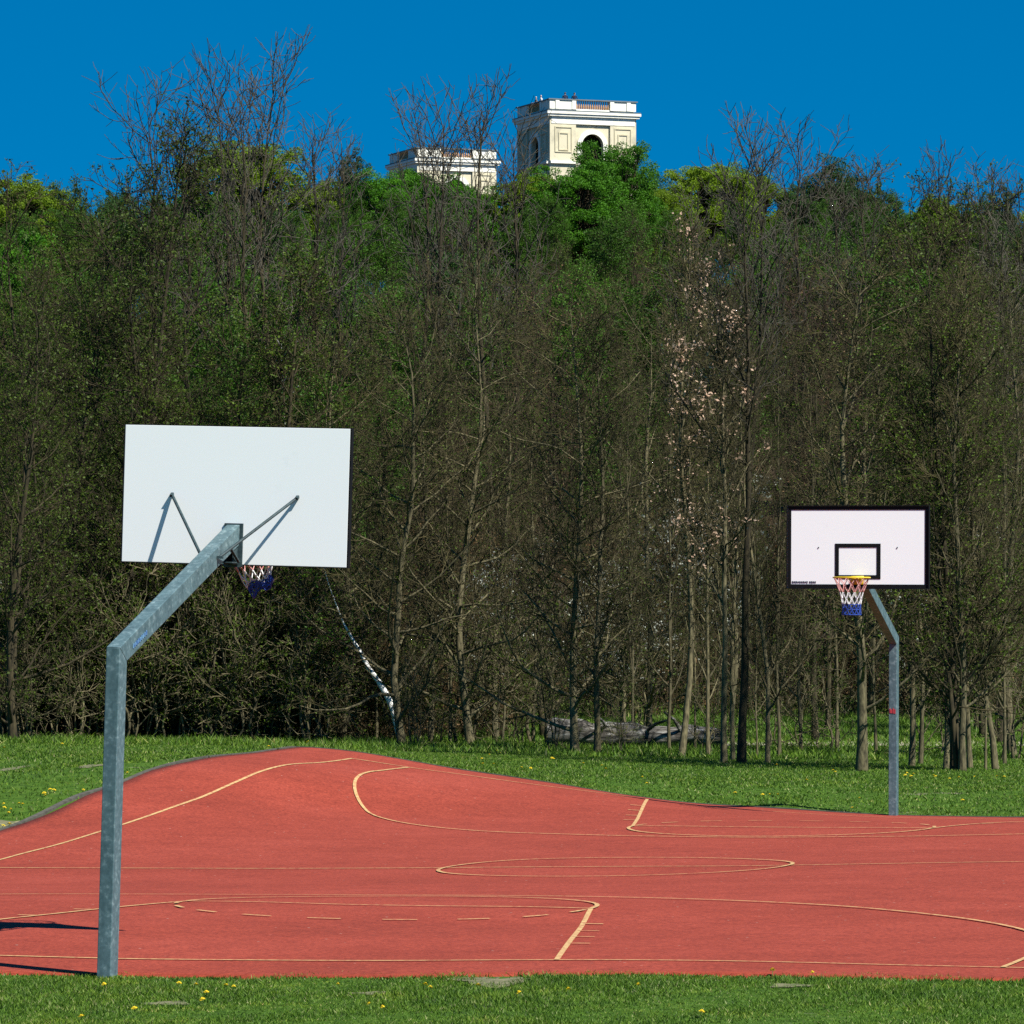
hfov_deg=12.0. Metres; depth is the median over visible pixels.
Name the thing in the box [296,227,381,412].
budding tree
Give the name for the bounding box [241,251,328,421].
budding tree
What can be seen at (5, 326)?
budding tree
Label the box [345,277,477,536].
budding tree
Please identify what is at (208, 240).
budding tree
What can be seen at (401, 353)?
budding tree
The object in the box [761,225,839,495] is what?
budding tree
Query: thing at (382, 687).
birch tree
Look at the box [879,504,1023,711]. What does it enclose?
leafless shrub
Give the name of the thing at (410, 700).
leafless shrub
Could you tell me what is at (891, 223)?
budding tree
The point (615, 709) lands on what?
leafless shrub
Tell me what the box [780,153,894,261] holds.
leafy tree
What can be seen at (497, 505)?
bare tree
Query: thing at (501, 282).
budding tree
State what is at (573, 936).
court markings
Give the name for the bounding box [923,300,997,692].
bare tree
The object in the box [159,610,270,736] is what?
leafless shrub
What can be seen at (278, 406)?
bare tree
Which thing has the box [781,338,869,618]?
bare tree
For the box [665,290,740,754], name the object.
bare tree
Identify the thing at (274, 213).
leafy tree
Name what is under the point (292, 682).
leafless shrub
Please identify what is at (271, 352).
budding tree
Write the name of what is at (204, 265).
budding tree
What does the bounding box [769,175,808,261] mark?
leafy tree
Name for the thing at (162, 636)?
shrub
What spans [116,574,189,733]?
leafless shrub
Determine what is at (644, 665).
leafless shrub
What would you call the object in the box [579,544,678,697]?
shrub
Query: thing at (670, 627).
bare tree
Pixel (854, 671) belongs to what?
shrub
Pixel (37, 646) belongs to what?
leafless shrub
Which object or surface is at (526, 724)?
leafless shrub
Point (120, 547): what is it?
shrub
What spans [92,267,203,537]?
budding tree
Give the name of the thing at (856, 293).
budding tree
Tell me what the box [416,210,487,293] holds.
budding tree
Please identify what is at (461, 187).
leafy tree
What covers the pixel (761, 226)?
bare tree
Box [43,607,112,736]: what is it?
leafless shrub
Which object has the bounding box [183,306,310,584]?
budding tree
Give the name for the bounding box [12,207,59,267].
leafy tree
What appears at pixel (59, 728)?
leafless shrub
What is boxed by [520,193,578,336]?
budding tree
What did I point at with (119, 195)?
leafy tree
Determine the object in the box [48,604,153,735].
leafless shrub
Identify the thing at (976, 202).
bare tree
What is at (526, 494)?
bare tree
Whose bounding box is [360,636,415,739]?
shrub
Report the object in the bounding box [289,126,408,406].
bare tree
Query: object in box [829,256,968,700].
budding tree
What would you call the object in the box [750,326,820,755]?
bare tree
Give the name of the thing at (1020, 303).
budding tree
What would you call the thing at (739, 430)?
bare tree
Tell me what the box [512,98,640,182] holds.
stone tower
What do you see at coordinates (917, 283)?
budding tree
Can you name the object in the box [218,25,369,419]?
bare tree
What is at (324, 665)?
leafless shrub
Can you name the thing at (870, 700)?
bare tree
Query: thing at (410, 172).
leafy tree
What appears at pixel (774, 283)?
budding tree
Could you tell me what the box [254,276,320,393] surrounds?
budding tree
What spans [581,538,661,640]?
shrub
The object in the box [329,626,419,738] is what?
leafless shrub
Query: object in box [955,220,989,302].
budding tree
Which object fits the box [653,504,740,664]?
shrub
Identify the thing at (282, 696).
leafless shrub
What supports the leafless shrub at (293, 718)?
on the ground at (30, 793)
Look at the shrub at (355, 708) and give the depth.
104.24 m
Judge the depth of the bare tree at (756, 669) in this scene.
91.76 m
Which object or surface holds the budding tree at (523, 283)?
on the ground at (30, 793)
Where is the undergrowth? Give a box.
[5,500,1023,736]
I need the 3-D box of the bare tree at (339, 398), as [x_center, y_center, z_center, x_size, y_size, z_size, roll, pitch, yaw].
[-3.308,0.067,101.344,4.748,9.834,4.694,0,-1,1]
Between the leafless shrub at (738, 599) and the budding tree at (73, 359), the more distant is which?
the budding tree at (73, 359)
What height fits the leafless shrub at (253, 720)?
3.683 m
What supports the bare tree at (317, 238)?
on the ground at (30, 793)
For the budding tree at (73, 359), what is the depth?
144.84 m
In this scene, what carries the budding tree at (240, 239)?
on the ground at (30, 793)
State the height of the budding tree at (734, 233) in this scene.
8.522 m
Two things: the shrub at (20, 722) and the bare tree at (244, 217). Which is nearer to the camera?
the shrub at (20, 722)
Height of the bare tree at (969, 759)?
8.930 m
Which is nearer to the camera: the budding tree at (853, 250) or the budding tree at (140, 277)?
the budding tree at (853, 250)
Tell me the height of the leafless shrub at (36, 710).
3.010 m
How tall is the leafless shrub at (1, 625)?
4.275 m
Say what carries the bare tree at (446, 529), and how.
on the ground at (30, 793)
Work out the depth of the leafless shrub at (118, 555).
101.68 m
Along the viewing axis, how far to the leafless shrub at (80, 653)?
99.62 m
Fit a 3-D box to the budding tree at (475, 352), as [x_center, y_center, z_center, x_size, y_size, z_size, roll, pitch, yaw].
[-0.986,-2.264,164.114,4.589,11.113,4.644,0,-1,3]
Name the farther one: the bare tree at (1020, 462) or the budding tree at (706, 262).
the budding tree at (706, 262)
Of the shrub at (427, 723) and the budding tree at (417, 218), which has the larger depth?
the budding tree at (417, 218)
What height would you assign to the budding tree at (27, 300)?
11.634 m
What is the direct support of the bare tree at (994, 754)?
on the ground at (30, 793)
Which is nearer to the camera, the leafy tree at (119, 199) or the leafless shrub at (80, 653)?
the leafless shrub at (80, 653)
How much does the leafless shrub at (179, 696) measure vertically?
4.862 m
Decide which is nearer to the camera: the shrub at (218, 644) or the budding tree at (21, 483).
the shrub at (218, 644)
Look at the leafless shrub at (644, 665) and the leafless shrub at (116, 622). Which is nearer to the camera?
the leafless shrub at (116, 622)
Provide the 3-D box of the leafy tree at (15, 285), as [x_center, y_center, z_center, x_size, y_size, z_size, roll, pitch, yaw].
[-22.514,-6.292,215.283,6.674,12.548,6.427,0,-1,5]
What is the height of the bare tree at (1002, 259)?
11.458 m
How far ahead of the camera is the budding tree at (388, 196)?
326.86 m
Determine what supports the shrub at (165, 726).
on the ground at (30, 793)
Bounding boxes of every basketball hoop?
[97,424,353,978]
[786,505,929,815]
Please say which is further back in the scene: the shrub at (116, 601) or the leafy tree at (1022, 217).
the leafy tree at (1022, 217)
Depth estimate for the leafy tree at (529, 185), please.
334.37 m
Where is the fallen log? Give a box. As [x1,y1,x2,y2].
[544,711,719,746]
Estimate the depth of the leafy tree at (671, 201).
333.03 m
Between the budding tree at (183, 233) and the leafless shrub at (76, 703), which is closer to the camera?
the leafless shrub at (76, 703)
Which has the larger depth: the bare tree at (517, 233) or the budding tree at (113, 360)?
the budding tree at (113, 360)
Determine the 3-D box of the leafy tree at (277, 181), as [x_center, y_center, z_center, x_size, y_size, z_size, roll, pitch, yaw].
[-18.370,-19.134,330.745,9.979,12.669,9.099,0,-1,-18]
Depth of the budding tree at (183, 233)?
280.33 m
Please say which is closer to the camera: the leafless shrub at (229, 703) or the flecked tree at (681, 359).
the flecked tree at (681, 359)
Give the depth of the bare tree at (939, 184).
130.30 m
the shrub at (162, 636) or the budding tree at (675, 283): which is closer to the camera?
the shrub at (162, 636)
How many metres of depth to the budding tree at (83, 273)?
164.22 m
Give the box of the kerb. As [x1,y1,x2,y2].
[0,746,1023,830]
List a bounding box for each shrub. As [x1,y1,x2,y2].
[0,533,105,735]
[0,538,106,735]
[0,540,94,733]
[0,549,105,734]
[0,574,61,733]
[0,576,58,734]
[0,588,44,732]
[0,596,55,735]
[0,603,56,734]
[0,607,91,736]
[2,539,120,734]
[2,610,61,734]
[16,602,112,736]
[23,617,105,735]
[27,528,123,731]
[30,487,213,737]
[32,519,171,734]
[35,520,126,732]
[35,531,118,734]
[37,561,123,735]
[41,609,99,734]
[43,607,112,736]
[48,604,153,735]
[61,575,183,738]
[65,574,178,737]
[68,564,182,736]
[80,528,232,734]
[88,563,186,734]
[89,588,183,734]
[92,568,229,737]
[98,565,226,735]
[101,613,176,737]
[102,518,155,595]
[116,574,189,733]
[118,564,250,736]
[121,565,213,736]
[134,563,265,737]
[139,569,261,736]
[149,568,286,737]
[149,581,282,736]
[158,626,220,736]
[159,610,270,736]
[165,587,275,737]
[166,574,261,728]
[167,563,321,738]
[167,568,270,733]
[169,567,296,730]
[171,566,266,735]
[180,576,310,736]
[187,601,291,737]
[193,575,291,736]
[202,609,299,735]
[207,589,328,739]
[209,567,372,740]
[221,567,368,739]
[221,574,284,734]
[223,574,335,738]
[227,566,341,738]
[237,566,296,736]
[259,564,364,740]
[268,579,335,737]
[274,587,365,740]
[276,568,359,736]
[284,606,370,738]
[294,568,368,733]
[296,568,366,638]
[302,575,407,739]
[321,598,374,735]
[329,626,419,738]
[332,625,369,735]
[341,644,407,737]
[352,496,380,621]
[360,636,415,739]
[361,487,429,619]
[368,591,417,653]
[371,502,430,608]
[378,641,461,737]
[387,647,462,744]
[388,514,430,570]
[400,515,543,681]
[400,576,538,742]
[403,623,475,736]
[407,606,454,679]
[420,596,539,744]
[428,669,478,737]
[441,540,565,687]
[454,671,486,730]
[466,554,613,743]
[471,526,518,631]
[472,640,538,737]
[472,676,517,737]
[508,561,562,654]
[520,638,605,748]
[550,561,674,717]
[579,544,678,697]
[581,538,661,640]
[582,668,649,750]
[584,572,715,726]
[593,492,682,597]
[618,473,782,696]
[642,498,701,575]
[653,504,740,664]
[671,647,759,748]
[717,576,785,686]
[719,521,785,638]
[734,611,831,746]
[779,626,874,749]
[801,610,877,699]
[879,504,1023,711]
[881,610,974,754]
[971,616,1023,757]
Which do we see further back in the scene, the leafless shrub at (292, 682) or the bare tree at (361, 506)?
the bare tree at (361, 506)
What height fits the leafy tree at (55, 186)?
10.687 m
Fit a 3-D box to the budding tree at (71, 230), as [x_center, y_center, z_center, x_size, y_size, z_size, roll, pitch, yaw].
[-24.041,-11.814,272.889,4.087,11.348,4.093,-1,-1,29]
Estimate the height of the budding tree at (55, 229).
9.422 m
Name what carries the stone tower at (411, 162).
on the ground at (30, 793)
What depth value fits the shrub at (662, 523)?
149.73 m
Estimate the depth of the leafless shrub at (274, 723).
101.39 m
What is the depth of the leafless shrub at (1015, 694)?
89.95 m
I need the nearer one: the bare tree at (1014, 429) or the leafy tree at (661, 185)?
the bare tree at (1014, 429)
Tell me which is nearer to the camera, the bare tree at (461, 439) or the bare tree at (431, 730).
the bare tree at (431, 730)
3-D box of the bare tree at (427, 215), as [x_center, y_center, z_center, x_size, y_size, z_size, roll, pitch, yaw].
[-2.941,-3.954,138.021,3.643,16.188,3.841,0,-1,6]
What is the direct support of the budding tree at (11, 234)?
on the ground at (30, 793)
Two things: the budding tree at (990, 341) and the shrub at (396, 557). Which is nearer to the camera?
the shrub at (396, 557)
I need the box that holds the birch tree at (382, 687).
[287,548,395,733]
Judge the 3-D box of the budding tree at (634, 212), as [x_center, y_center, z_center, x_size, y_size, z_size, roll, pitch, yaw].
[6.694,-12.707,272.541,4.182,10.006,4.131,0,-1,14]
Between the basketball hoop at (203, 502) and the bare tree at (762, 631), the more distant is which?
the bare tree at (762, 631)
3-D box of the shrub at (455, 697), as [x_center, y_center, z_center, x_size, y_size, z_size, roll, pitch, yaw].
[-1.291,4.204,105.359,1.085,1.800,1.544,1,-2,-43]
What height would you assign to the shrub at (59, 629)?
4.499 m
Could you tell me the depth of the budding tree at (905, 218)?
285.02 m
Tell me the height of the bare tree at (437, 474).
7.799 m
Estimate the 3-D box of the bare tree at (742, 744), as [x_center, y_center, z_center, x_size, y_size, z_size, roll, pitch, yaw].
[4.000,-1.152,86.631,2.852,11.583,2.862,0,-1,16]
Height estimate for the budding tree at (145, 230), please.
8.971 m
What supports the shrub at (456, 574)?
on the ground at (30, 793)
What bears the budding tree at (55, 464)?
on the ground at (30, 793)
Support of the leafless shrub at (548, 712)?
on the ground at (30, 793)
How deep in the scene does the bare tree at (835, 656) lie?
96.97 m
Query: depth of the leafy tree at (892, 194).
345.02 m
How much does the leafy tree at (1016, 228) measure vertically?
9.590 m
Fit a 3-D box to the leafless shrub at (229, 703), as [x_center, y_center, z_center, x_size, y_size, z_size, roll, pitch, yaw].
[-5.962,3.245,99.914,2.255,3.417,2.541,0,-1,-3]
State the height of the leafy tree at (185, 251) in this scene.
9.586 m
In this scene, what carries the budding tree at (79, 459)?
on the ground at (30, 793)
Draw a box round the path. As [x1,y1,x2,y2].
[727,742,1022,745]
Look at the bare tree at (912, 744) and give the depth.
85.23 m
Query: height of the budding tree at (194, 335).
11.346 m
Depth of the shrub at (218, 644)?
101.53 m
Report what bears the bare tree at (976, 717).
on the ground at (30, 793)
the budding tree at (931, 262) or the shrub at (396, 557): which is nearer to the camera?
the shrub at (396, 557)
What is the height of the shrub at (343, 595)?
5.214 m
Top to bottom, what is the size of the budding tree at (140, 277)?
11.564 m
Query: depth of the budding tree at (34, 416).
97.01 m
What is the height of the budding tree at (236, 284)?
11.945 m
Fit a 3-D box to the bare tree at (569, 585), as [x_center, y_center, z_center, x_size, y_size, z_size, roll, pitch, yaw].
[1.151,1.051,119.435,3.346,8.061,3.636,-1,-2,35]
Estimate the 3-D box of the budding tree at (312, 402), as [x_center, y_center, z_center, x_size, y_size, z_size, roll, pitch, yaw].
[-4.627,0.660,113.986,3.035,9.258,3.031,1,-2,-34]
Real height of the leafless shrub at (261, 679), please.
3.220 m
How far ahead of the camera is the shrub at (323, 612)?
102.80 m
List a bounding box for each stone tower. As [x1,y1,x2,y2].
[385,147,500,195]
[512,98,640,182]
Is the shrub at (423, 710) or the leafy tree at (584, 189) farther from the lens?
the leafy tree at (584, 189)
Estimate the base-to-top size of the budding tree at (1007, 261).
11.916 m
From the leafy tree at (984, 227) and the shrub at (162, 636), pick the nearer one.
the shrub at (162, 636)
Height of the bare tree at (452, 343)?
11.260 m
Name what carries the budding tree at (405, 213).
on the ground at (30, 793)
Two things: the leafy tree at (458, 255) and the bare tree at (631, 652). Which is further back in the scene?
the leafy tree at (458, 255)
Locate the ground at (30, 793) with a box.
[0,311,1023,1023]
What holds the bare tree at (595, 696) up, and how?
on the ground at (30, 793)
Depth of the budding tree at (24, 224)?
294.77 m
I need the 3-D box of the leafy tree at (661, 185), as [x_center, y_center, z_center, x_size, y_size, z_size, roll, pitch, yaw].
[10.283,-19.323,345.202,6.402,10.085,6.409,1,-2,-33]
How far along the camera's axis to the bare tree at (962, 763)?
81.83 m
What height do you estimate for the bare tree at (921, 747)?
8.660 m
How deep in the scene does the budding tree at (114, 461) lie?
111.13 m
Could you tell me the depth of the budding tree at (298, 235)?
252.70 m
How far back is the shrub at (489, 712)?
104.77 m
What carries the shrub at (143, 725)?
on the ground at (30, 793)
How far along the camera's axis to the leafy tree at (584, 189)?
319.40 m
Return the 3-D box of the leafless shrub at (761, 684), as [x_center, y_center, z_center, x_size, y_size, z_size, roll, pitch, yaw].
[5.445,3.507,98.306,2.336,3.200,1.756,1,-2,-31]
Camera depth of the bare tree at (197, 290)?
140.06 m
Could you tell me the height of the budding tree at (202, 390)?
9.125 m
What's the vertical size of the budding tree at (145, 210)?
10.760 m
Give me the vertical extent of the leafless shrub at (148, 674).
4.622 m
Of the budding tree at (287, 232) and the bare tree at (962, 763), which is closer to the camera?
the bare tree at (962, 763)
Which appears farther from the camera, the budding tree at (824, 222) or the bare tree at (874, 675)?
the budding tree at (824, 222)
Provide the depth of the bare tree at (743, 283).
167.98 m
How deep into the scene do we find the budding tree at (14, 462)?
115.87 m
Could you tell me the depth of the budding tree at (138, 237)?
126.10 m
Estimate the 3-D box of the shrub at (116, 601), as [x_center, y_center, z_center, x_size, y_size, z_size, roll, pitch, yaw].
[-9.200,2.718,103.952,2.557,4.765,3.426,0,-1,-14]
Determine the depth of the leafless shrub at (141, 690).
100.97 m
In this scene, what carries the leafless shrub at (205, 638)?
on the ground at (30, 793)
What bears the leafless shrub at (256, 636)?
on the ground at (30, 793)
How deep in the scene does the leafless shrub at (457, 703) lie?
100.13 m
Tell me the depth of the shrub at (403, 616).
126.77 m
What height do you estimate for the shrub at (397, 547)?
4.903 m
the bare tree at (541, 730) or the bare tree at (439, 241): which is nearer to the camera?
the bare tree at (541, 730)
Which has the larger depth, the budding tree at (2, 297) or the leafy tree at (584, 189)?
the leafy tree at (584, 189)
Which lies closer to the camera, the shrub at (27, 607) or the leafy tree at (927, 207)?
the shrub at (27, 607)
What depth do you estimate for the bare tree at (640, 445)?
128.09 m
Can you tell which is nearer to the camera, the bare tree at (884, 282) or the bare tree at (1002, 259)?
the bare tree at (1002, 259)
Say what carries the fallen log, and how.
on the ground at (30, 793)
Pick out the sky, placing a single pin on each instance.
(904, 74)
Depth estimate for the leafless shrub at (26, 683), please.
99.16 m
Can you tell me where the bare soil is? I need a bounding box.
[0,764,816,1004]
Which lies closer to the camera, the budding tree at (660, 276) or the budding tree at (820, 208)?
the budding tree at (660, 276)
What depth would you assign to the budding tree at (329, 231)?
318.69 m
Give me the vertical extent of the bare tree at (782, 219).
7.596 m
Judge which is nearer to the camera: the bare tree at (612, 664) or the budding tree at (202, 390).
the budding tree at (202, 390)
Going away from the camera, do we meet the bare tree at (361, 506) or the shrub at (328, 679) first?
the shrub at (328, 679)
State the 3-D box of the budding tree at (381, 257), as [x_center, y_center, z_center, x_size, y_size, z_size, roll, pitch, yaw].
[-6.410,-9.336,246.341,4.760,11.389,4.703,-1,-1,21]
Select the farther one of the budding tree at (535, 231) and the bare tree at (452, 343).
the budding tree at (535, 231)
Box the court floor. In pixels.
[0,747,1023,981]
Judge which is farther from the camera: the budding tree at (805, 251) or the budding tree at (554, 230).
the budding tree at (554, 230)
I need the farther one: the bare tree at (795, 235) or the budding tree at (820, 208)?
the budding tree at (820, 208)
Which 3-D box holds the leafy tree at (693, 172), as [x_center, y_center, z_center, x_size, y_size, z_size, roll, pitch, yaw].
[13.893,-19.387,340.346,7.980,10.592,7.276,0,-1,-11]
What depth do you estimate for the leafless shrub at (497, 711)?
99.38 m
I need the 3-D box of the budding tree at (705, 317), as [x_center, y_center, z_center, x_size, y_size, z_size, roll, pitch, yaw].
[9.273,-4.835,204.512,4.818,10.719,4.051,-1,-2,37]
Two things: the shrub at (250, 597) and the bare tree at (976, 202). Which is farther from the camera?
the bare tree at (976, 202)
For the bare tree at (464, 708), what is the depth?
99.02 m
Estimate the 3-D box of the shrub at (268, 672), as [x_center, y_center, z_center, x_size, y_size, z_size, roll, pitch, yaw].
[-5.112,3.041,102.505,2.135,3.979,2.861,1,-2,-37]
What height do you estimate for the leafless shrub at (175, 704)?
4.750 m
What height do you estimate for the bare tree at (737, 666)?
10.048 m
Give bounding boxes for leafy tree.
[0,173,78,276]
[0,227,71,484]
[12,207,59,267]
[46,176,94,275]
[83,195,143,275]
[94,190,141,254]
[95,186,139,221]
[167,194,207,296]
[170,134,316,274]
[184,207,251,286]
[246,204,292,276]
[249,323,315,417]
[283,176,346,314]
[314,147,372,277]
[326,167,418,290]
[390,167,460,263]
[399,239,487,496]
[403,208,501,297]
[431,180,511,266]
[480,167,560,281]
[519,159,629,278]
[567,140,669,307]
[637,169,672,288]
[644,189,702,305]
[654,161,765,263]
[701,167,795,252]
[766,189,831,250]
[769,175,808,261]
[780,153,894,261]
[871,182,917,254]
[907,193,960,269]
[948,194,1013,278]
[983,181,1023,280]
[1013,210,1023,296]
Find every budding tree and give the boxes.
[0,158,148,556]
[0,218,152,737]
[0,221,26,250]
[0,248,173,736]
[0,267,33,469]
[0,287,83,543]
[0,372,54,595]
[0,372,68,545]
[0,397,66,560]
[0,398,70,569]
[1,264,108,522]
[2,258,78,429]
[3,93,253,575]
[4,208,39,241]
[8,212,43,267]
[10,279,120,539]
[32,202,246,737]
[39,268,129,448]
[45,208,84,278]
[47,391,143,575]
[54,201,106,280]
[66,220,110,316]
[69,273,145,524]
[76,236,161,399]
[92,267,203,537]
[95,231,173,392]
[129,191,181,331]
[131,286,179,418]
[133,228,374,737]
[136,202,200,370]
[136,205,170,293]
[136,313,294,734]
[146,273,253,424]
[163,374,225,592]
[165,210,245,386]
[166,256,261,423]
[167,279,252,422]
[180,249,238,353]
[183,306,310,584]
[194,191,256,305]
[198,210,263,308]
[199,260,285,400]
[239,372,353,587]
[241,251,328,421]
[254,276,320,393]
[265,225,348,374]
[266,212,310,282]
[267,206,328,323]
[271,343,373,596]
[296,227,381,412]
[305,284,433,581]
[314,203,350,314]
[332,216,422,390]
[333,207,389,329]
[336,195,379,286]
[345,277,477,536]
[349,274,447,520]
[365,190,411,279]
[394,194,437,303]
[394,209,433,288]
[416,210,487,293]
[419,287,535,517]
[450,288,528,502]
[474,270,623,583]
[480,258,528,303]
[480,288,626,550]
[486,259,558,525]
[492,204,546,307]
[519,202,558,291]
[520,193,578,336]
[543,232,630,516]
[547,254,617,496]
[555,252,627,440]
[573,209,643,403]
[584,230,646,380]
[584,261,709,518]
[585,282,690,512]
[598,198,660,298]
[602,206,663,309]
[623,231,778,569]
[648,208,693,315]
[650,235,713,467]
[678,219,706,274]
[695,248,792,491]
[696,273,777,477]
[700,230,740,329]
[720,201,754,283]
[726,235,772,363]
[736,226,870,607]
[749,229,824,504]
[751,235,859,474]
[757,215,788,302]
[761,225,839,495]
[765,230,876,484]
[787,248,892,479]
[800,193,840,253]
[800,210,848,253]
[803,152,989,597]
[825,206,1023,770]
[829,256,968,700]
[831,209,878,267]
[833,255,889,440]
[846,204,896,259]
[851,159,1023,621]
[857,236,950,474]
[860,200,890,267]
[885,246,965,364]
[892,208,922,264]
[896,279,1023,735]
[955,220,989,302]
[955,255,1022,546]
[969,223,1023,416]
[970,229,1012,308]
[974,262,1022,499]
[985,255,1023,531]
[1007,271,1023,376]
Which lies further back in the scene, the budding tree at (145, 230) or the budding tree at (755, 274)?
the budding tree at (145, 230)
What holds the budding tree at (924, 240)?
on the ground at (30, 793)
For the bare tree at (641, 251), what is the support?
on the ground at (30, 793)
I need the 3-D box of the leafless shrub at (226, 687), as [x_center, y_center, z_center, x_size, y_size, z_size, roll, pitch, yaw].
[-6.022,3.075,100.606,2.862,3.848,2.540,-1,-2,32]
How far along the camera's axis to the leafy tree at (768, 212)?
344.58 m
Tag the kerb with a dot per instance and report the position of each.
(54, 806)
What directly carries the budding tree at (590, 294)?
on the ground at (30, 793)
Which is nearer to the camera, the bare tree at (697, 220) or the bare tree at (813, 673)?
the bare tree at (813, 673)
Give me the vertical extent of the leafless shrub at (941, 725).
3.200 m
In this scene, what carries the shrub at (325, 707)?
on the ground at (30, 793)
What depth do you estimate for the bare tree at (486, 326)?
179.68 m
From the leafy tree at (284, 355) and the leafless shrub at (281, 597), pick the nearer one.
the leafless shrub at (281, 597)
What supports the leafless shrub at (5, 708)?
on the ground at (30, 793)
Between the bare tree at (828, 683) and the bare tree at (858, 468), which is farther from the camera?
the bare tree at (858, 468)
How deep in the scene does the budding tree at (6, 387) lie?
132.19 m
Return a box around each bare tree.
[80,56,240,423]
[137,88,258,416]
[163,38,297,413]
[170,51,333,417]
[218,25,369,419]
[227,320,332,736]
[247,106,384,406]
[247,278,458,739]
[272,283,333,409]
[280,237,510,743]
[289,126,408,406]
[310,402,410,721]
[317,226,585,743]
[328,380,403,613]
[334,253,425,523]
[340,335,409,737]
[349,88,473,576]
[373,328,498,739]
[373,396,540,736]
[381,379,487,605]
[389,76,518,595]
[404,379,493,661]
[405,266,476,505]
[414,63,542,651]
[415,327,476,742]
[435,215,476,472]
[437,256,699,750]
[443,96,570,633]
[453,297,573,738]
[453,390,521,579]
[456,276,514,512]
[460,253,584,567]
[474,262,644,736]
[482,391,628,715]
[493,388,575,683]
[494,315,557,741]
[530,274,751,727]
[532,287,660,752]
[549,380,608,615]
[560,374,686,721]
[568,402,680,634]
[593,257,679,492]
[600,325,653,720]
[618,209,659,348]
[628,327,700,748]
[640,171,738,530]
[653,237,711,511]
[654,119,805,762]
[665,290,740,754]
[672,276,773,519]
[675,422,717,749]
[677,293,772,732]
[691,102,819,708]
[694,249,790,517]
[694,293,785,595]
[697,273,785,759]
[707,326,815,762]
[722,104,863,668]
[727,245,898,740]
[742,224,857,534]
[745,470,776,755]
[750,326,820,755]
[754,299,834,748]
[766,242,963,770]
[766,278,893,729]
[771,203,792,273]
[774,270,932,712]
[779,280,929,655]
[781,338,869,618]
[798,157,888,613]
[800,347,854,748]
[809,147,930,500]
[823,283,921,679]
[827,316,945,765]
[846,230,920,496]
[850,327,905,750]
[876,135,999,438]
[881,298,951,763]
[886,235,1023,754]
[889,282,1009,768]
[892,283,1023,729]
[896,250,1023,770]
[914,234,1001,371]
[916,265,1023,768]
[918,267,1020,767]
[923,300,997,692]
[936,202,1023,743]
[938,146,1023,420]
[947,209,962,286]
[960,397,1002,769]
[972,165,1023,588]
[974,308,1023,762]
[988,332,1023,635]
[997,315,1023,629]
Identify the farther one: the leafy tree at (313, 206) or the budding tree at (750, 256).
the leafy tree at (313, 206)
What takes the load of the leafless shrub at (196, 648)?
on the ground at (30, 793)
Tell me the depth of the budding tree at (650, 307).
159.62 m
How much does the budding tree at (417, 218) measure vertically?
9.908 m
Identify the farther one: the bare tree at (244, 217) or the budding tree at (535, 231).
the budding tree at (535, 231)
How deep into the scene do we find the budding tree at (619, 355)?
172.32 m
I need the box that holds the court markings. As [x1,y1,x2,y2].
[0,758,1023,967]
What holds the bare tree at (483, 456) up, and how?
on the ground at (30, 793)
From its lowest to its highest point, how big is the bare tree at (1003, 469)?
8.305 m
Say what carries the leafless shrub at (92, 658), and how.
on the ground at (30, 793)
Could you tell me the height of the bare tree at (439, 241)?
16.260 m
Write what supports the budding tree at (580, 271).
on the ground at (30, 793)
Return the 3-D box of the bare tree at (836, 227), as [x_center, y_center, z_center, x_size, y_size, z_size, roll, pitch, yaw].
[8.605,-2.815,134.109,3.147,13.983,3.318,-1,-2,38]
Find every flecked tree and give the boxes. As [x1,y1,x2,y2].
[629,209,745,756]
[660,231,778,762]
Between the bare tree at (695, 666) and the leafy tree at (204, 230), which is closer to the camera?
the bare tree at (695, 666)
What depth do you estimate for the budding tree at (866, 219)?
260.50 m
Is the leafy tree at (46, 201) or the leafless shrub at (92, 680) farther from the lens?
the leafy tree at (46, 201)
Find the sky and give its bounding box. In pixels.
[0,0,1023,314]
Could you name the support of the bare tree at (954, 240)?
on the ground at (30, 793)
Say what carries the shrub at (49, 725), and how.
on the ground at (30, 793)
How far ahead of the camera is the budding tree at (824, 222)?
242.07 m
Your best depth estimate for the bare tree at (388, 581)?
101.85 m
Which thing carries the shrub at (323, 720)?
on the ground at (30, 793)
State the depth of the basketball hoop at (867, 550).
61.98 m
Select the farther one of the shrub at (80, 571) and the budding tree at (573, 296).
the budding tree at (573, 296)
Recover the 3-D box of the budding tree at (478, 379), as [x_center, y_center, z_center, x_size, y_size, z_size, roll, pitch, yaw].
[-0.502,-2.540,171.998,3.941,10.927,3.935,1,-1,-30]
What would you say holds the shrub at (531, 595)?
on the ground at (30, 793)
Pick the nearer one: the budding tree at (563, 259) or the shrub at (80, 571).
the shrub at (80, 571)
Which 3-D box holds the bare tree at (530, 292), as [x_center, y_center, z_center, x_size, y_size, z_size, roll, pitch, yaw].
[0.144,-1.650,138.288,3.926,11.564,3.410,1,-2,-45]
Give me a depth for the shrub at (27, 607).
104.30 m
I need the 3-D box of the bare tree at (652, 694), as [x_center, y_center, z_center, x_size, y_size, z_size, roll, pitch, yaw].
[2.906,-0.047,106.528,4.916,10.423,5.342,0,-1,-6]
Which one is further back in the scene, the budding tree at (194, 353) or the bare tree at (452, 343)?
the bare tree at (452, 343)
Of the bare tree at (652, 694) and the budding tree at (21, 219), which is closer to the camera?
the bare tree at (652, 694)
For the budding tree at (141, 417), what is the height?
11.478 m
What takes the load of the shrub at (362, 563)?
on the ground at (30, 793)

